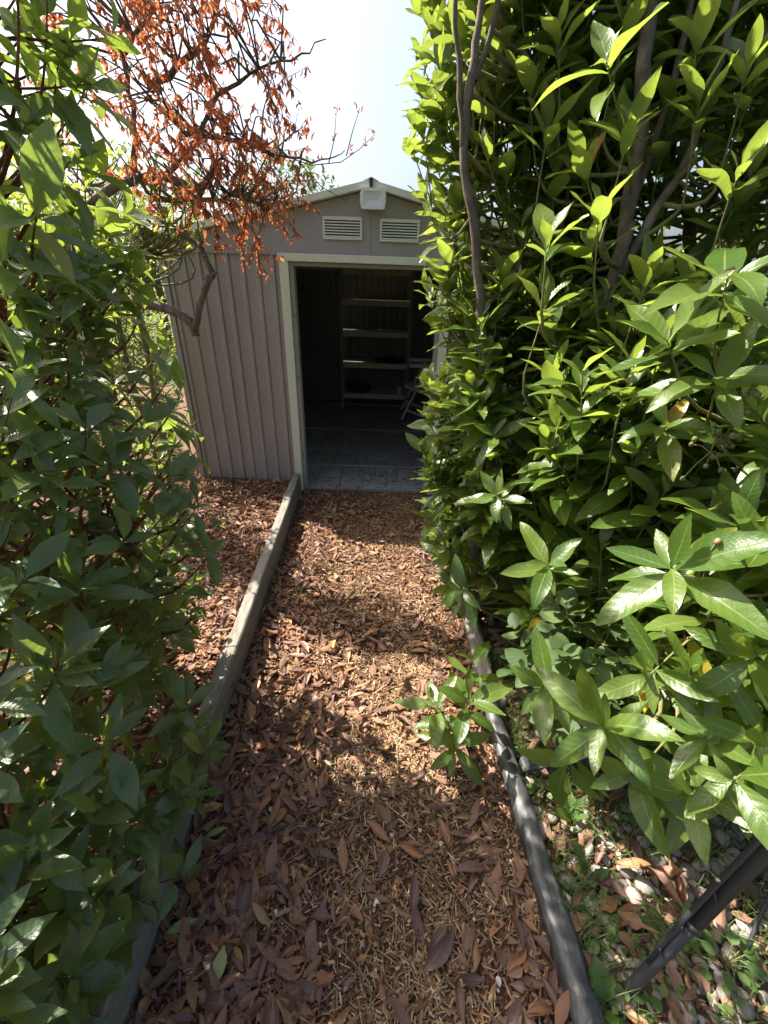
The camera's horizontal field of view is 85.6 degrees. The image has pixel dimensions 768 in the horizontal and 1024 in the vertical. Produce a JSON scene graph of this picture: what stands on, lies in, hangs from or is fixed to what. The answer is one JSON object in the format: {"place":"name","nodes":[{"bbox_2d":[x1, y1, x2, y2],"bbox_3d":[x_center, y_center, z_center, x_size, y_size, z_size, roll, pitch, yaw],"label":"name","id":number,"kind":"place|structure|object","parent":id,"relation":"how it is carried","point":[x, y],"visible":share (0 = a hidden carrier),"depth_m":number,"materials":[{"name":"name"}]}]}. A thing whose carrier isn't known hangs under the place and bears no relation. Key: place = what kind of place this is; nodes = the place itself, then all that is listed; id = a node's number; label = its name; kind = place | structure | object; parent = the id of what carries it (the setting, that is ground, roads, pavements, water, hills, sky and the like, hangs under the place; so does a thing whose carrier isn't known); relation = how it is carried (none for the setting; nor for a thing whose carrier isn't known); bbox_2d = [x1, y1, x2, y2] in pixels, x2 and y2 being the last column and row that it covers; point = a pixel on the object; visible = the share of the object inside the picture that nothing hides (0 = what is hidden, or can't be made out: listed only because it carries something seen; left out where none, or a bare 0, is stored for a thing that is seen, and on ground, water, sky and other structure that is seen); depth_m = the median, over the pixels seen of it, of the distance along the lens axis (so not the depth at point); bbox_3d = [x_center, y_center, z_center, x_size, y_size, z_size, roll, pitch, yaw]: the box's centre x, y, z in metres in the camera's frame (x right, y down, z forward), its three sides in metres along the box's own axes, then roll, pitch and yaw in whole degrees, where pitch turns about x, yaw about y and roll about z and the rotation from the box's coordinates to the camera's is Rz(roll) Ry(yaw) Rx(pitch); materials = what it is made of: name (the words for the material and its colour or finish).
{"place":"outdoors","nodes":[
{"label":"outdoors","id":0,"kind":"place"},
{"bbox_2d":[125,466,572,1023],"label":"mulch path","id":1,"kind":"structure","parent":0,"point":[360,861],"depth_m":1.29,"materials":[{"name":"wood"}]},
{"bbox_2d":[394,641,513,786],"bbox_3d":[0.273,0.704,1.454,0.402,0.436,0.317,-22,37,-37],"label":"laurel seedling","id":2,"kind":"object","parent":1,"relation":"on","point":[437,735],"visible":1,"depth_m":1.40,"materials":[{"name":"green plant"}]},
{"bbox_2d":[346,381,371,391],"bbox_3d":[-0.348,-1.750,5.765,0.366,0.129,0.262,2,28,0],"label":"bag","id":3,"kind":"object","parent":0,"point":[358,386],"visible":1,"depth_m":5.69,"materials":[{"name":"fabric"}]},
{"bbox_2d":[0,0,767,280],"label":"sky","id":4,"kind":"structure","parent":0,"point":[363,56],"materials":[{"name":"white"}]},
{"bbox_2d":[8,283,767,475],"bbox_3d":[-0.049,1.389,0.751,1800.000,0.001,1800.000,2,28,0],"label":"ground","id":5,"kind":"structure","parent":0,"point":[167,350],"depth_m":10.40,"materials":[{"name":"green soil"}]},
{"bbox_2d":[24,384,199,475],"bbox_3d":[-2.987,-1.140,4.934,2.950,0.040,3.336,2,28,0],"label":"side bed","id":6,"kind":"object","parent":5,"relation":"on","point":[195,471],"visible":0.07,"depth_m":4.89,"materials":[{"name":"soil"}]},
{"bbox_2d":[104,238,191,463],"bbox_3d":[-1.940,-1.236,3.427,0.758,1.809,1.181,2,28,0],"label":"shrub","id":7,"kind":"object","parent":6,"relation":"on","point":[160,400],"visible":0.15,"depth_m":3.33,"materials":[{"name":"green plant"}]},
{"bbox_2d":[33,141,214,345],"bbox_3d":[-6.362,-6.295,10.083,5.321,4.383,3.126,-2,29,-8],"label":"broadleaf tree","id":8,"kind":"object","parent":5,"relation":"on","point":[160,292],"visible":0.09,"depth_m":9.68,"materials":[{"name":"green plant"}]},
{"bbox_2d":[0,473,290,1022],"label":"raised bed","id":9,"kind":"object","parent":5,"relation":"on","point":[246,509],"visible":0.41,"depth_m":2.36,"materials":[{"name":"brown wood"}]},
{"bbox_2d":[0,150,155,511],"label":"sunlit shrub","id":10,"kind":"object","parent":9,"relation":"on","point":[96,438],"visible":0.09,"depth_m":2.51,"materials":[{"name":"green plant"}]},
{"bbox_2d":[0,0,163,666],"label":"photinia bush","id":11,"kind":"object","parent":9,"relation":"on","point":[43,163],"visible":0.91,"depth_m":0.92,"materials":[{"name":"green plant"}]},
{"bbox_2d":[0,94,207,526],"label":"young shoots","id":12,"kind":"object","parent":9,"relation":"on","point":[147,237],"visible":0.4,"depth_m":1.93,"materials":[{"name":"green plant"}]},
{"bbox_2d":[0,250,226,717],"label":"photinia bush","id":13,"kind":"object","parent":9,"relation":"on","point":[162,506],"visible":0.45,"depth_m":1.18,"materials":[{"name":"green plant"}]},
{"bbox_2d":[0,292,232,1023],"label":"photinia bush","id":14,"kind":"object","parent":9,"relation":"on","point":[78,923],"visible":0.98,"depth_m":0.86,"materials":[{"name":"green plant"}]},
{"bbox_2d":[0,0,375,511],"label":"withered tree","id":15,"kind":"object","parent":9,"relation":"on","point":[146,11],"visible":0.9,"depth_m":1.59,"materials":[{"name":"orange plant"}]},
{"bbox_2d":[88,719,216,1023],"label":"edging board","id":16,"kind":"object","parent":5,"relation":"on","point":[114,1006],"visible":0.19,"depth_m":1.03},
{"bbox_2d":[196,473,300,740],"bbox_3d":[-0.679,0.298,2.478,0.057,0.216,2.192,1,28,-3],"label":"edging board","id":17,"kind":"object","parent":5,"relation":"on","point":[229,668],"visible":0.86,"depth_m":1.97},
{"bbox_2d":[229,146,338,262],"bbox_3d":[-2.187,-5.287,8.884,2.596,3.914,1.991,2,28,0],"label":"broadleaf tree","id":18,"kind":"object","parent":5,"relation":"on","point":[312,186],"visible":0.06,"depth_m":8.07,"materials":[{"name":"green plant"}]},
{"bbox_2d":[152,177,538,494],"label":"garden shed","id":19,"kind":"structure","parent":5,"relation":"on","point":[259,359],"depth_m":3.17,"materials":[{"name":"beige metal"}]},
{"bbox_2d":[360,187,386,209],"bbox_3d":[-0.065,-1.894,2.517,0.159,0.104,0.080,2,28,0],"label":"floodlight","id":20,"kind":"object","parent":19,"relation":"attached to","point":[375,199],"visible":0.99,"depth_m":2.49,"materials":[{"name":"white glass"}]},
{"bbox_2d":[339,263,414,409],"bbox_3d":[-0.107,-2.279,5.498,0.900,1.750,0.404,2,28,0],"label":"shelf unit","id":21,"kind":"object","parent":19,"relation":"on","point":[380,393],"visible":0.91,"depth_m":5.38,"materials":[{"name":"grey metal"}]},
{"bbox_2d":[400,355,437,419],"bbox_3d":[0.524,-1.871,5.258,0.567,1.380,0.568,2,28,0],"label":"garden chair","id":22,"kind":"object","parent":19,"relation":"on","point":[410,385],"visible":0.38,"depth_m":5.31,"materials":[{"name":"white plastic"}]},
{"bbox_2d":[437,273,457,454],"bbox_3d":[0.802,-0.905,3.154,0.820,1.580,0.018,2,28,0],"label":"sliding door","id":23,"kind":"structure","parent":19,"relation":"in","point":[456,278],"depth_m":3.00,"materials":[{"name":"beige metal"}]},
{"bbox_2d":[454,513,767,1023],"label":"gravel bed","id":24,"kind":"object","parent":5,"relation":"on","point":[696,999],"visible":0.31,"depth_m":1.17,"materials":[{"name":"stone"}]},
{"bbox_2d":[446,517,492,683],"bbox_3d":[0.459,0.341,2.521,0.094,0.103,1.676,2,28,1],"label":"log edging","id":25,"kind":"object","parent":24,"relation":"on","point":[475,640],"visible":0.2,"depth_m":1.94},
{"bbox_2d":[478,682,604,1023],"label":"liner edging","id":26,"kind":"object","parent":24,"relation":"on","point":[571,967],"visible":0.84,"depth_m":1.15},
{"bbox_2d":[396,0,691,634],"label":"laurel shrub","id":27,"kind":"object","parent":24,"relation":"on","point":[478,95],"visible":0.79,"depth_m":1.36,"materials":[{"name":"green plant"}]},
{"bbox_2d":[518,747,611,774],"bbox_3d":[0.656,0.894,1.502,0.340,0.050,0.050,-3,29,-9],"label":"cross bar","id":28,"kind":"object","parent":24,"relation":"on","point":[526,765],"visible":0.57,"depth_m":1.47,"materials":[{"name":"grey metal"}]},
{"bbox_2d":[554,792,589,821],"bbox_3d":[0.590,0.965,1.349,0.124,0.083,0.099,2,28,0],"label":"weed","id":29,"kind":"object","parent":24,"relation":"on","point":[561,812],"visible":0.9,"depth_m":1.35,"materials":[{"name":"green plant"}]},
{"bbox_2d":[571,840,609,880],"bbox_3d":[0.589,1.029,1.210,0.112,0.101,0.050,23,35,34],"label":"weed","id":30,"kind":"object","parent":24,"relation":"on","point":[578,850],"visible":0.96,"depth_m":1.21,"materials":[{"name":"green plant"}]},
{"bbox_2d":[496,578,686,760],"bbox_3d":[0.798,0.585,1.394,0.822,0.756,0.565,2,28,0],"label":"round leaved shrub","id":31,"kind":"object","parent":24,"relation":"on","point":[565,660],"visible":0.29,"depth_m":1.27,"materials":[{"name":"green plant"}]},
{"bbox_2d":[599,951,608,959],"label":"weed","id":32,"kind":"object","parent":24,"relation":"on","point":[603,955],"visible":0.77,"depth_m":1.05,"materials":[{"name":"green plant"}]},
{"bbox_2d":[589,953,618,1023],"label":"weed","id":33,"kind":"object","parent":24,"relation":"on","point":[603,985],"visible":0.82,"depth_m":0.99,"materials":[{"name":"green plant"}]},
{"bbox_2d":[491,0,767,664],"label":"laurel shrub","id":34,"kind":"object","parent":24,"relation":"on","point":[597,502],"visible":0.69,"depth_m":1.11,"materials":[{"name":"green plant"}]},
{"bbox_2d":[500,162,767,881],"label":"laurel shrub","id":35,"kind":"object","parent":24,"relation":"on","point":[710,682],"visible":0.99,"depth_m":0.82,"materials":[{"name":"green plant"}]},
{"bbox_2d":[640,892,704,951],"bbox_3d":[0.779,1.103,1.120,0.144,0.076,0.127,23,35,34],"label":"weed","id":36,"kind":"object","parent":24,"relation":"on","point":[695,942],"visible":0.52,"depth_m":1.12,"materials":[{"name":"green plant"}]},
{"bbox_2d":[595,25,753,526],"bbox_3d":[1.605,-0.816,1.675,1.161,3.026,2.004,-17,34,-31],"label":"laurel shrub","id":37,"kind":"object","parent":24,"relation":"on","point":[737,139],"depth_m":1.74,"materials":[{"name":"green plant"}]},
{"bbox_2d":[622,837,767,999],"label":"black pole","id":38,"kind":"object","parent":24,"relation":"on","point":[743,870],"visible":0.88,"depth_m":0.88,"materials":[{"name":"metal"}]},
{"bbox_2d":[682,637,767,878],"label":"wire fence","id":39,"kind":"object","parent":24,"relation":"on","point":[737,840],"visible":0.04,"depth_m":1.29,"materials":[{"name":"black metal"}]},
{"bbox_2d":[700,930,765,994],"bbox_3d":[0.889,1.143,1.058,0.141,0.070,0.113,2,28,0],"label":"weed","id":40,"kind":"object","parent":24,"relation":"on","point":[733,937],"visible":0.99,"depth_m":1.06,"materials":[{"name":"green plant"}]},
{"bbox_2d":[733,893,767,981],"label":"black strut","id":41,"kind":"object","parent":24,"relation":"on","point":[759,918],"visible":0.84,"depth_m":1.08,"materials":[{"name":"metal"}]},
{"bbox_2d":[659,201,767,362],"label":"broadleaf tree","id":42,"kind":"object","parent":5,"relation":"on","point":[762,244],"visible":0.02,"depth_m":7.59,"materials":[{"name":"green plant"}]},
{"bbox_2d":[374,357,404,362],"bbox_3d":[0.074,-2.053,5.592,0.433,0.060,0.274,2,28,0],"label":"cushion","id":43,"kind":"object","parent":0,"point":[390,359],"visible":1,"depth_m":5.51,"materials":[{"name":"fabric"}]},
{"bbox_2d":[397,387,402,393],"bbox_3d":[0.216,-1.656,5.668,0.077,0.090,0.065,20,33,30],"label":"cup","id":44,"kind":"object","parent":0,"point":[399,389],"visible":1,"depth_m":5.65,"materials":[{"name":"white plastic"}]}
]}

